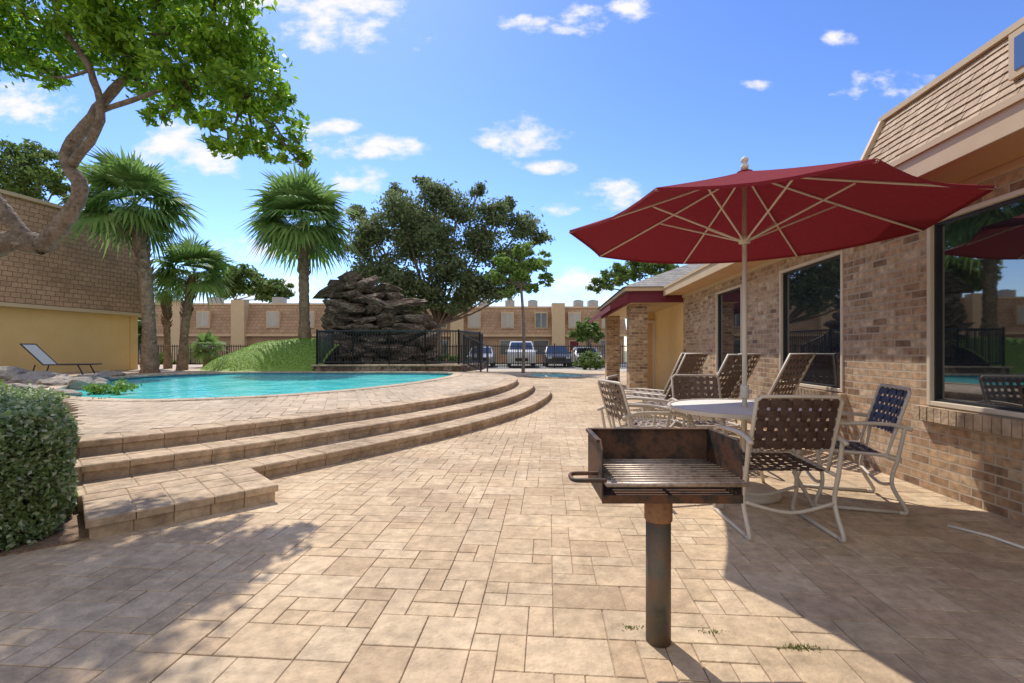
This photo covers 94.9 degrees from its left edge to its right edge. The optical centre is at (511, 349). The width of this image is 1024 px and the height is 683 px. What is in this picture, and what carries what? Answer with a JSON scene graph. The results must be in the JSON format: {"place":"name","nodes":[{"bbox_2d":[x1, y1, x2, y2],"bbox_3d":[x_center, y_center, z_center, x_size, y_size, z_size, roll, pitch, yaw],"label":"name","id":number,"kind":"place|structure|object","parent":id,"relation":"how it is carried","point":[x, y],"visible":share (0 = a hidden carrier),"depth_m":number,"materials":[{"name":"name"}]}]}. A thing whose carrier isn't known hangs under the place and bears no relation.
{"place":"outdoors","nodes":[
{"label":"outdoors","id":0,"kind":"place"},
{"bbox_2d":[0,508,88,556],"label":"planting bed","id":1,"kind":"object","parent":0,"point":[74,530],"visible":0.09,"depth_m":2.98,"materials":[{"name":"brown soil"}]},
{"bbox_2d":[0,380,80,550],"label":"hedge","id":2,"kind":"object","parent":1,"relation":"on","point":[40,438],"visible":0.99,"depth_m":2.94,"materials":[{"name":"green plant"}]},
{"bbox_2d":[0,376,141,398],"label":"ground cover plant","id":3,"kind":"object","parent":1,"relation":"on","point":[92,389],"visible":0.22,"depth_m":9.40,"materials":[{"name":"green plant"}]},
{"bbox_2d":[74,448,84,511],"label":"step end wall","id":4,"kind":"structure","parent":1,"relation":"on","point":[80,492],"depth_m":3.70,"materials":[{"name":"stone"}]},
{"bbox_2d":[0,0,317,257],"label":"oak tree","id":5,"kind":"object","parent":1,"relation":"on","point":[229,59],"visible":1,"depth_m":5.43,"materials":[{"name":"green plant"}]},
{"bbox_2d":[0,371,506,435],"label":"terrace paving","id":6,"kind":"structure","parent":0,"point":[100,417],"depth_m":6.67,"materials":[{"name":"stone"}]},
{"bbox_2d":[20,343,101,374],"bbox_3d":[-13.709,0.306,14.324,1.729,1.004,0.657,0,0,-15],"label":"lounge chair","id":7,"kind":"object","parent":6,"relation":"on","point":[38,353],"visible":0.84,"depth_m":14.18,"materials":[{"name":"grey fabric"}]},
{"bbox_2d":[98,370,125,376],"bbox_3d":[-12.403,0.799,14.476,0.894,0.353,0.615,0,0,19],"label":"boulder","id":8,"kind":"object","parent":6,"relation":"on","point":[113,373],"visible":0.31,"depth_m":14.33,"materials":[{"name":"grey stone"}]},
{"bbox_2d":[76,374,448,398],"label":"pool water","id":9,"kind":"structure","parent":0,"point":[203,386],"depth_m":12.12,"materials":[{"name":"teal liquid"}]},
{"bbox_2d":[200,338,338,370],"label":"grass mound hill","id":10,"kind":"structure","parent":0,"point":[279,367],"depth_m":18.20,"materials":[{"name":"green plant"}]},
{"bbox_2d":[202,338,335,370],"bbox_3d":[-10.232,0.152,19.759,5.931,1.436,4.539,0,0,0],"label":"mound ground cover","id":11,"kind":"object","parent":10,"relation":"on","point":[258,344],"visible":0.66,"depth_m":18.64,"materials":[{"name":"green plant"}]},
{"bbox_2d":[236,161,363,338],"bbox_3d":[-9.061,-3.993,20.477,5.071,8.096,5.336,0,0,0],"label":"palm tree","id":12,"kind":"object","parent":10,"relation":"on","point":[297,198],"visible":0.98,"depth_m":19.64,"materials":[{"name":"green plant"}]},
{"bbox_2d":[62,365,504,435],"bbox_3d":[-10.943,1.020,15.065,22.114,0.420,21.870,0,0,0],"label":"terrace base","id":13,"kind":"object","parent":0,"point":[195,367],"visible":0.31,"depth_m":17.71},
{"bbox_2d":[0,366,33,380],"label":"boulder","id":14,"kind":"object","parent":13,"relation":"on","point":[7,371],"visible":0.31,"depth_m":12.25,"materials":[{"name":"grey stone"}]},
{"bbox_2d":[0,383,48,388],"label":"boulder","id":15,"kind":"object","parent":13,"relation":"on","point":[26,386],"visible":0.2,"depth_m":9.38,"materials":[{"name":"grey stone"}]},
{"bbox_2d":[5,371,61,382],"bbox_3d":[-11.917,0.773,11.836,0.877,0.484,1.242,0,0,16],"label":"boulder","id":16,"kind":"object","parent":13,"relation":"on","point":[34,376],"visible":0.45,"depth_m":11.52,"materials":[{"name":"grey stone"}]},
{"bbox_2d":[36,374,74,385],"bbox_3d":[-10.314,0.778,10.775,1.051,0.427,0.847,0,0,31],"label":"boulder","id":17,"kind":"object","parent":13,"relation":"on","point":[60,379],"visible":0.41,"depth_m":10.44,"materials":[{"name":"grey stone"}]},
{"bbox_2d":[51,389,82,396],"bbox_3d":[-8.548,0.876,8.798,0.769,0.299,0.543,0,0,-12],"label":"boulder","id":18,"kind":"object","parent":13,"relation":"on","point":[71,392],"visible":0.19,"depth_m":8.81,"materials":[{"name":"grey stone"}]},
{"bbox_2d":[0,189,157,372],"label":"building","id":19,"kind":"structure","parent":13,"relation":"on","point":[79,301],"depth_m":16.93,"materials":[{"name":"brown brick"}]},
{"bbox_2d":[66,377,109,389],"bbox_3d":[-9.791,0.798,10.718,0.983,0.388,0.677,0,0,-43],"label":"boulder","id":20,"kind":"object","parent":13,"relation":"on","point":[77,383],"visible":0.58,"depth_m":10.53,"materials":[{"name":"grey stone"}]},
{"bbox_2d":[75,372,110,380],"bbox_3d":[-11.298,0.778,12.632,0.669,0.337,0.829,0,0,3],"label":"boulder","id":21,"kind":"object","parent":13,"relation":"on","point":[103,375],"visible":0.41,"depth_m":12.58,"materials":[{"name":"grey stone"}]},
{"bbox_2d":[52,145,207,372],"bbox_3d":[-13.331,-3.053,16.626,4.175,8.011,4.388,0,0,0],"label":"palm tree","id":22,"kind":"object","parent":13,"relation":"on","point":[134,221],"visible":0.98,"depth_m":16.18,"materials":[{"name":"green plant"}]},
{"bbox_2d":[153,278,182,368],"bbox_3d":[-15.033,-1.248,20.528,1.734,4.405,2.005,0,0,0],"label":"palm tree","id":23,"kind":"object","parent":13,"relation":"on","point":[165,300],"visible":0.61,"depth_m":20.38,"materials":[{"name":"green plant"}]},
{"bbox_2d":[150,233,239,369],"bbox_3d":[-12.964,-1.864,18.911,3.580,5.647,3.478,0,0,-18],"label":"palm tree","id":24,"kind":"object","parent":13,"relation":"on","point":[197,256],"visible":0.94,"depth_m":18.75,"materials":[{"name":"green plant"}]},
{"bbox_2d":[188,329,228,366],"bbox_3d":[-14.253,-0.021,21.960,1.859,1.971,1.759,0,0,0],"label":"bush","id":25,"kind":"object","parent":13,"relation":"on","point":[206,353],"visible":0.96,"depth_m":21.80,"materials":[{"name":"green plant"}]},
{"bbox_2d":[41,371,461,401],"bbox_3d":[-6.718,0.812,12.387,10.195,0.055,10.239,0,0,0],"label":"pool coping","id":26,"kind":"object","parent":13,"relation":"on","point":[455,374],"visible":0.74,"depth_m":10.11,"materials":[{"name":"stone"}]},
{"bbox_2d":[65,373,451,388],"bbox_3d":[-6.711,0.920,12.374,9.645,0.160,9.689,0,0,0],"label":"pool tile band","id":27,"kind":"object","parent":13,"relation":"attached to","point":[281,373],"visible":0.19,"depth_m":16.98,"materials":[{"name":"blue tile"}]},
{"bbox_2d":[77,372,517,456],"bbox_3d":[-1.645,0.866,10.531,3.054,0.135,13.321,0,0,8],"label":"terrace edge","id":28,"kind":"object","parent":13,"relation":"attached to","point":[106,443],"visible":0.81,"depth_m":5.25,"materials":[{"name":"stone"}]},
{"bbox_2d":[111,373,505,451],"bbox_3d":[-1.677,0.875,10.526,3.048,0.139,13.277,0,0,8],"label":"terrace edge mortar","id":29,"kind":"object","parent":28,"relation":"attached to","point":[283,415],"visible":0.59,"depth_m":5.08,"materials":[{"name":"brown concrete"}]},
{"bbox_2d":[312,270,438,363],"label":"rock waterfall","id":30,"kind":"object","parent":13,"relation":"on","point":[352,300],"visible":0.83,"depth_m":20.17,"materials":[{"name":"stone"}]},
{"bbox_2d":[313,361,486,371],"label":"stone platform","id":31,"kind":"structure","parent":13,"relation":"on","point":[464,367],"depth_m":17.50,"materials":[{"name":"brown stone"}]},
{"bbox_2d":[311,364,461,365],"bbox_3d":[-4.660,0.570,17.585,5.572,0.060,0.330,0,0,0],"label":"platform coping","id":32,"kind":"object","parent":31,"relation":"on","point":[386,365],"visible":1,"depth_m":17.45,"materials":[{"name":"stone"}]},
{"bbox_2d":[316,329,482,363],"bbox_3d":[-4.325,-0.115,19.500,6.018,1.310,3.876,0,0,0],"label":"iron railing","id":33,"kind":"object","parent":32,"relation":"on","point":[324,342],"visible":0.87,"depth_m":17.59,"materials":[{"name":"black metal"}]},
{"bbox_2d":[463,335,487,371],"bbox_3d":[-1.358,0.115,17.397,1.048,1.370,0.075,0,0,24],"label":"stair railing","id":34,"kind":"object","parent":31,"relation":"on","point":[478,342],"visible":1,"depth_m":17.42,"materials":[{"name":"black metal"}]},
{"bbox_2d":[139,351,626,363],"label":"ground","id":35,"kind":"structure","parent":0,"point":[625,357],"depth_m":43.87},
{"bbox_2d":[0,136,84,209],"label":"background tree","id":36,"kind":"object","parent":35,"relation":"on","point":[24,169],"visible":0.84,"depth_m":28.80,"materials":[{"name":"green plant"}]},
{"bbox_2d":[138,317,141,349],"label":"background tree","id":37,"kind":"object","parent":35,"relation":"on","point":[139,330],"visible":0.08,"depth_m":32.63,"materials":[{"name":"plant"}]},
{"bbox_2d":[140,352,176,364],"bbox_3d":[-21.752,0.683,29.042,1.969,1.164,1.430,0,0,14],"label":"shrub","id":38,"kind":"object","parent":35,"relation":"on","point":[161,358],"visible":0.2,"depth_m":28.81,"materials":[{"name":"green plant"}]},
{"bbox_2d":[139,297,325,362],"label":"apartment building","id":39,"kind":"structure","parent":35,"relation":"on","point":[239,322],"depth_m":42.86,"materials":[{"name":"beige brick"}]},
{"bbox_2d":[196,311,212,327],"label":"window","id":40,"kind":"structure","parent":39,"relation":"in","point":[203,318],"depth_m":42.66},
{"bbox_2d":[266,311,281,327],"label":"window","id":41,"kind":"structure","parent":39,"relation":"in","point":[273,318],"depth_m":42.66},
{"bbox_2d":[309,311,315,327],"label":"window","id":42,"kind":"structure","parent":39,"relation":"in","point":[312,314],"depth_m":42.66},
{"bbox_2d":[206,263,295,302],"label":"background tree","id":43,"kind":"object","parent":35,"relation":"on","point":[261,287],"visible":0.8,"depth_m":57.36,"materials":[{"name":"green plant"}]},
{"bbox_2d":[138,344,626,367],"bbox_3d":[-9.240,0.390,31.000,33.600,1.620,0.080,0,0,0],"label":"iron fence","id":44,"kind":"object","parent":35,"relation":"on","point":[490,346],"visible":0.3,"depth_m":30.98,"materials":[{"name":"black metal"}]},
{"bbox_2d":[437,353,457,360],"bbox_3d":[-3.721,0.678,27.083,1.732,1.077,1.710,0,0,-27],"label":"shrub","id":45,"kind":"object","parent":35,"relation":"on","point":[452,357],"visible":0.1,"depth_m":26.86,"materials":[{"name":"green plant"}]},
{"bbox_2d":[341,175,555,353],"bbox_3d":[-3.996,-4.735,28.638,13.273,11.801,6.754,0,0,0],"label":"oak tree","id":46,"kind":"object","parent":35,"relation":"on","point":[418,233],"visible":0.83,"depth_m":27.31,"materials":[{"name":"green plant"}]},
{"bbox_2d":[483,240,554,372],"bbox_3d":[0.383,-2.189,24.505,3.800,7.091,1.576,0,0,0],"label":"deciduous tree","id":47,"kind":"object","parent":35,"relation":"on","point":[530,265],"visible":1,"depth_m":24.32,"materials":[{"name":"green plant"}]},
{"bbox_2d":[426,300,626,362],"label":"apartment building","id":48,"kind":"structure","parent":35,"relation":"on","point":[553,324],"depth_m":43.92,"materials":[{"name":"beige brick"}]},
{"bbox_2d":[442,340,448,354],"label":"window","id":49,"kind":"structure","parent":48,"relation":"in","point":[442,340],"depth_m":43.92,"materials":[{"name":"grey glass"}]},
{"bbox_2d":[468,312,480,328],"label":"window","id":50,"kind":"structure","parent":48,"relation":"in","point":[474,321],"depth_m":43.67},
{"bbox_2d":[501,312,513,328],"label":"window","id":51,"kind":"structure","parent":48,"relation":"in","point":[507,318],"depth_m":43.67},
{"bbox_2d":[500,340,515,354],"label":"window","id":52,"kind":"structure","parent":48,"relation":"in","point":[502,342],"depth_m":43.92,"materials":[{"name":"grey glass"}]},
{"bbox_2d":[534,312,547,328],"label":"window","id":53,"kind":"structure","parent":48,"relation":"in","point":[541,318],"depth_m":43.67,"materials":[{"name":"grey glass"}]},
{"bbox_2d":[533,340,548,354],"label":"window","id":54,"kind":"structure","parent":48,"relation":"in","point":[535,342],"depth_m":43.92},
{"bbox_2d":[568,312,580,328],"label":"window","id":55,"kind":"structure","parent":48,"relation":"in","point":[573,317],"depth_m":43.67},
{"bbox_2d":[569,340,579,351],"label":"door","id":56,"kind":"structure","parent":48,"relation":"in","point":[571,342],"depth_m":43.92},
{"bbox_2d":[600,340,604,354],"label":"window","id":57,"kind":"structure","parent":48,"relation":"in","point":[602,342],"depth_m":43.92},
{"bbox_2d":[601,319,604,328],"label":"window","id":58,"kind":"structure","parent":48,"relation":"in","point":[602,320],"depth_m":43.70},
{"bbox_2d":[568,317,604,345],"bbox_3d":[5.807,-0.645,36.139,2.224,3.960,3.580,0,0,36],"label":"background tree","id":59,"kind":"object","parent":35,"relation":"on","point":[585,330],"visible":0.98,"depth_m":35.59,"materials":[{"name":"green plant"}]},
{"bbox_2d":[572,350,604,369],"bbox_3d":[4.707,0.617,29.004,1.987,1.293,1.655,0,0,-24],"label":"shrub","id":60,"kind":"object","parent":35,"relation":"on","point":[589,361],"visible":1,"depth_m":28.80,"materials":[{"name":"green plant"}]},
{"bbox_2d":[585,261,678,293],"bbox_3d":[7.643,-2.633,30.402,6.054,7.857,3.639,0,0,0],"label":"background tree","id":61,"kind":"object","parent":35,"relation":"on","point":[620,275],"visible":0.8,"depth_m":29.67,"materials":[{"name":"green plant"}]},
{"bbox_2d":[175,364,626,367],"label":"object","id":62,"kind":"structure","parent":0,"point":[542,366],"depth_m":35.04,"materials":[{"name":"concrete"}]},
{"bbox_2d":[474,347,494,366],"bbox_3d":[-2.234,0.468,34.987,2.120,1.495,4.425,0,0,0],"label":"parked car","id":63,"kind":"object","parent":62,"relation":"on","point":[492,357],"visible":0.38,"depth_m":33.64,"materials":[{"name":"silver metal"}]},
{"bbox_2d":[505,341,535,366],"bbox_3d":[0.663,0.292,34.587,2.270,1.845,4.425,0,0,0],"label":"parked van","id":64,"kind":"object","parent":62,"relation":"on","point":[515,343],"visible":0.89,"depth_m":32.60,"materials":[{"name":"white paint"}]},
{"bbox_2d":[542,347,571,366],"bbox_3d":[3.295,0.443,35.188,2.120,1.545,4.425,0,0,0],"label":"parked car","id":65,"kind":"object","parent":62,"relation":"on","point":[551,355],"visible":0.69,"depth_m":33.78,"materials":[{"name":"paint"}]},
{"bbox_2d":[571,347,601,366],"bbox_3d":[5.498,0.493,35.388,2.120,1.445,4.425,0,0,0],"label":"parked car","id":66,"kind":"object","parent":62,"relation":"on","point":[575,352],"visible":0.3,"depth_m":34.68,"materials":[{"name":"white paint"}]},
{"bbox_2d":[0,371,1023,682],"bbox_3d":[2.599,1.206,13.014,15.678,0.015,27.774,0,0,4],"label":"patio paving","id":67,"kind":"structure","parent":0,"point":[922,591],"depth_m":2.40,"materials":[{"name":"stone"}]},
{"bbox_2d":[82,468,277,539],"bbox_3d":[-2.527,1.138,3.612,1.134,0.144,0.766,0,0,-44],"label":"landing step","id":68,"kind":"object","parent":67,"relation":"on","point":[109,513],"visible":0.98,"depth_m":3.41,"materials":[{"name":"stone"}]},
{"bbox_2d":[125,473,244,529],"bbox_3d":[-2.535,1.148,3.620,1.070,0.144,0.731,0,0,-44],"label":"landing mortar","id":69,"kind":"object","parent":68,"relation":"attached to","point":[173,503],"visible":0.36,"depth_m":3.43,"materials":[{"name":"concrete"}]},
{"bbox_2d":[81,382,550,494],"bbox_3d":[-0.967,1.133,10.653,3.612,0.135,14.742,0,0,6],"label":"step","id":70,"kind":"object","parent":67,"relation":"on","point":[279,463],"visible":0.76,"depth_m":5.09,"materials":[{"name":"stone"}]},
{"bbox_2d":[77,378,533,481],"bbox_3d":[-1.331,0.999,10.587,3.378,0.135,14.028,0,0,7],"label":"step","id":71,"kind":"object","parent":70,"relation":"on","point":[104,465],"visible":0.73,"depth_m":4.95,"materials":[{"name":"stone"}]},
{"bbox_2d":[77,382,523,474],"bbox_3d":[-1.355,1.008,10.584,3.358,0.139,13.985,0,0,7],"label":"step mortar","id":72,"kind":"object","parent":71,"relation":"attached to","point":[173,453],"visible":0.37,"depth_m":4.31,"materials":[{"name":"brown concrete"}]},
{"bbox_2d":[81,392,539,494],"bbox_3d":[-0.989,1.143,10.647,3.595,0.139,14.698,0,0,6],"label":"step mortar","id":73,"kind":"object","parent":70,"relation":"attached to","point":[185,478],"visible":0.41,"depth_m":4.02,"materials":[{"name":"brown concrete"}]},
{"bbox_2d":[523,373,587,378],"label":"wading pool kerb","id":74,"kind":"structure","parent":67,"relation":"on","point":[581,376],"depth_m":20.80,"materials":[{"name":"stone"}]},
{"bbox_2d":[618,623,643,629],"bbox_3d":[0.519,1.197,2.031,0.128,0.010,0.053,0,0,0],"label":"weed tuft","id":75,"kind":"object","parent":67,"relation":"on","point":[631,626],"visible":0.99,"depth_m":2.03,"materials":[{"name":"green plant"}]},
{"bbox_2d":[606,374,675,427],"bbox_3d":[1.364,0.740,4.967,0.667,0.928,0.600,0,0,25],"label":"patio chair","id":76,"kind":"object","parent":67,"relation":"on","point":[636,422],"visible":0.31,"depth_m":5.04,"materials":[{"name":"beige metal"}]},
{"bbox_2d":[597,379,689,427],"bbox_3d":[1.181,0.740,4.342,0.667,0.928,0.600,0,0,-12],"label":"patio chair","id":77,"kind":"object","parent":67,"relation":"on","point":[624,404],"visible":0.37,"depth_m":4.20,"materials":[{"name":"beige metal"}]},
{"bbox_2d":[568,428,749,648],"bbox_3d":[0.555,0.780,1.923,0.672,0.860,0.384,0,0,0],"label":"park grill","id":78,"kind":"object","parent":67,"relation":"on","point":[658,473],"visible":1,"depth_m":1.90,"materials":[{"name":"metal"}]},
{"bbox_2d":[624,353,701,404],"bbox_3d":[2.847,0.626,9.190,0.668,1.152,1.546,0,0,-35],"label":"chaise lounge","id":79,"kind":"object","parent":67,"relation":"on","point":[664,391],"visible":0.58,"depth_m":8.76,"materials":[{"name":"beige metal"}]},
{"bbox_2d":[625,353,708,422],"bbox_3d":[2.547,0.626,8.191,0.668,1.152,1.546,0,0,-35],"label":"chaise lounge","id":80,"kind":"object","parent":67,"relation":"on","point":[668,396],"visible":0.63,"depth_m":7.71,"materials":[{"name":"beige metal"}]},
{"bbox_2d":[634,354,753,434],"bbox_3d":[2.547,0.626,6.740,0.668,1.152,1.546,0,0,-35],"label":"chaise lounge","id":81,"kind":"object","parent":67,"relation":"on","point":[731,369],"visible":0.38,"depth_m":6.27,"materials":[{"name":"beige metal"}]},
{"bbox_2d":[668,374,741,447],"bbox_3d":[2.054,0.740,5.040,0.600,0.928,0.667,0,0,5],"label":"patio chair","id":82,"kind":"object","parent":67,"relation":"on","point":[694,385],"visible":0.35,"depth_m":5.31,"materials":[{"name":"beige metal"}]},
{"bbox_2d":[658,353,761,428],"bbox_3d":[2.997,0.626,7.390,0.668,1.152,1.546,0,0,-35],"label":"chaise lounge","id":83,"kind":"object","parent":67,"relation":"on","point":[757,356],"visible":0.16,"depth_m":6.98,"materials":[{"name":"beige metal"}]},
{"bbox_2d":[698,628,721,633],"bbox_3d":[0.859,1.196,1.994,0.141,0.011,0.055,0,0,0],"label":"weed tuft","id":84,"kind":"object","parent":67,"relation":"on","point":[715,631],"visible":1,"depth_m":2.00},
{"bbox_2d":[667,399,830,509],"bbox_3d":[1.930,0.836,3.900,1.220,0.742,1.220,0,0,-17],"label":"patio table","id":85,"kind":"object","parent":67,"relation":"on","point":[721,409],"visible":0.51,"depth_m":3.73,"materials":[{"name":"beige metal"}]},
{"bbox_2d":[686,353,815,440],"bbox_3d":[2.939,0.619,6.051,0.668,1.166,1.520,0,0,-35],"label":"chaise lounge","id":86,"kind":"object","parent":67,"relation":"on","point":[787,362],"visible":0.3,"depth_m":5.53,"materials":[{"name":"beige metal"}]},
{"bbox_2d":[713,395,849,542],"bbox_3d":[1.788,0.740,3.199,0.600,0.928,0.669,0,0,3],"label":"patio chair","id":87,"kind":"object","parent":67,"relation":"on","point":[813,427],"visible":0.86,"depth_m":2.95,"materials":[{"name":"beige metal"}]},
{"bbox_2d":[569,156,995,504],"bbox_3d":[1.930,-0.205,3.900,2.687,2.810,2.687,0,0,-21],"label":"patio umbrella","id":88,"kind":"object","parent":67,"relation":"on","point":[745,214],"visible":0.86,"depth_m":4.01,"materials":[{"name":"red fabric"}]},
{"bbox_2d":[778,642,828,650],"bbox_3d":[1.174,1.194,1.888,0.212,0.016,0.055,0,0,0],"label":"weed tuft","id":89,"kind":"object","parent":67,"relation":"on","point":[798,647],"visible":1,"depth_m":1.89,"materials":[{"name":"green plant"}]},
{"bbox_2d":[589,17,1023,524],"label":"clubhouse","id":90,"kind":"structure","parent":67,"relation":"on","point":[932,317],"depth_m":4.01,"materials":[{"name":"brick"}]},
{"bbox_2d":[647,320,654,388],"bbox_3d":[4.090,0.160,14.365,0.548,2.120,0.080,0,0,4],"label":"door","id":91,"kind":"structure","parent":90,"relation":"in","point":[650,323],"depth_m":14.35,"materials":[{"name":"paint"}]},
{"bbox_2d":[711,284,741,385],"bbox_3d":[3.935,-0.255,8.532,0.166,1.710,1.376,0,0,4],"label":"window","id":92,"kind":"structure","parent":90,"relation":"in","point":[728,301],"depth_m":8.62,"materials":[{"name":"black glass"}]},
{"bbox_2d":[775,250,846,404],"bbox_3d":[3.732,-0.255,5.893,0.166,1.710,1.522,0,0,4],"label":"window","id":93,"kind":"structure","parent":90,"relation":"in","point":[810,292],"depth_m":5.79,"materials":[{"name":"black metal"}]},
{"bbox_2d":[913,188,1023,438],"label":"window","id":94,"kind":"structure","parent":90,"relation":"in","point":[975,254],"depth_m":3.60,"materials":[{"name":"black metal"}]},
{"bbox_2d":[1008,25,1023,80],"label":"window","id":95,"kind":"structure","parent":90,"relation":"in","point":[1016,39],"depth_m":2.85,"materials":[{"name":"beige paint"}]},
{"bbox_2d":[793,383,912,514],"bbox_3d":[2.699,0.740,3.767,0.669,0.928,0.600,0,0,18],"label":"patio chair","id":96,"kind":"object","parent":67,"relation":"on","point":[892,426],"visible":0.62,"depth_m":3.59,"materials":[{"name":"beige metal"}]},
{"bbox_2d":[947,524,1023,548],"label":"white pipe","id":97,"kind":"object","parent":67,"relation":"on","point":[987,535],"visible":1,"depth_m":3.01,"materials":[{"name":"white plastic"}]},
{"bbox_2d":[0,0,1023,350],"label":"sky","id":98,"kind":"structure","parent":0,"point":[574,111],"materials":[{"name":"blue"}]},
{"bbox_2d":[476,368,626,370],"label":"concrete path","id":99,"kind":"structure","parent":0,"point":[543,369],"depth_m":29.21,"materials":[{"name":"beige concrete"}]},
{"bbox_2d":[530,374,580,376],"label":"wading pool water","id":100,"kind":"structure","parent":0,"point":[555,375],"depth_m":22.12,"materials":[{"name":"blue liquid"}]}
]}

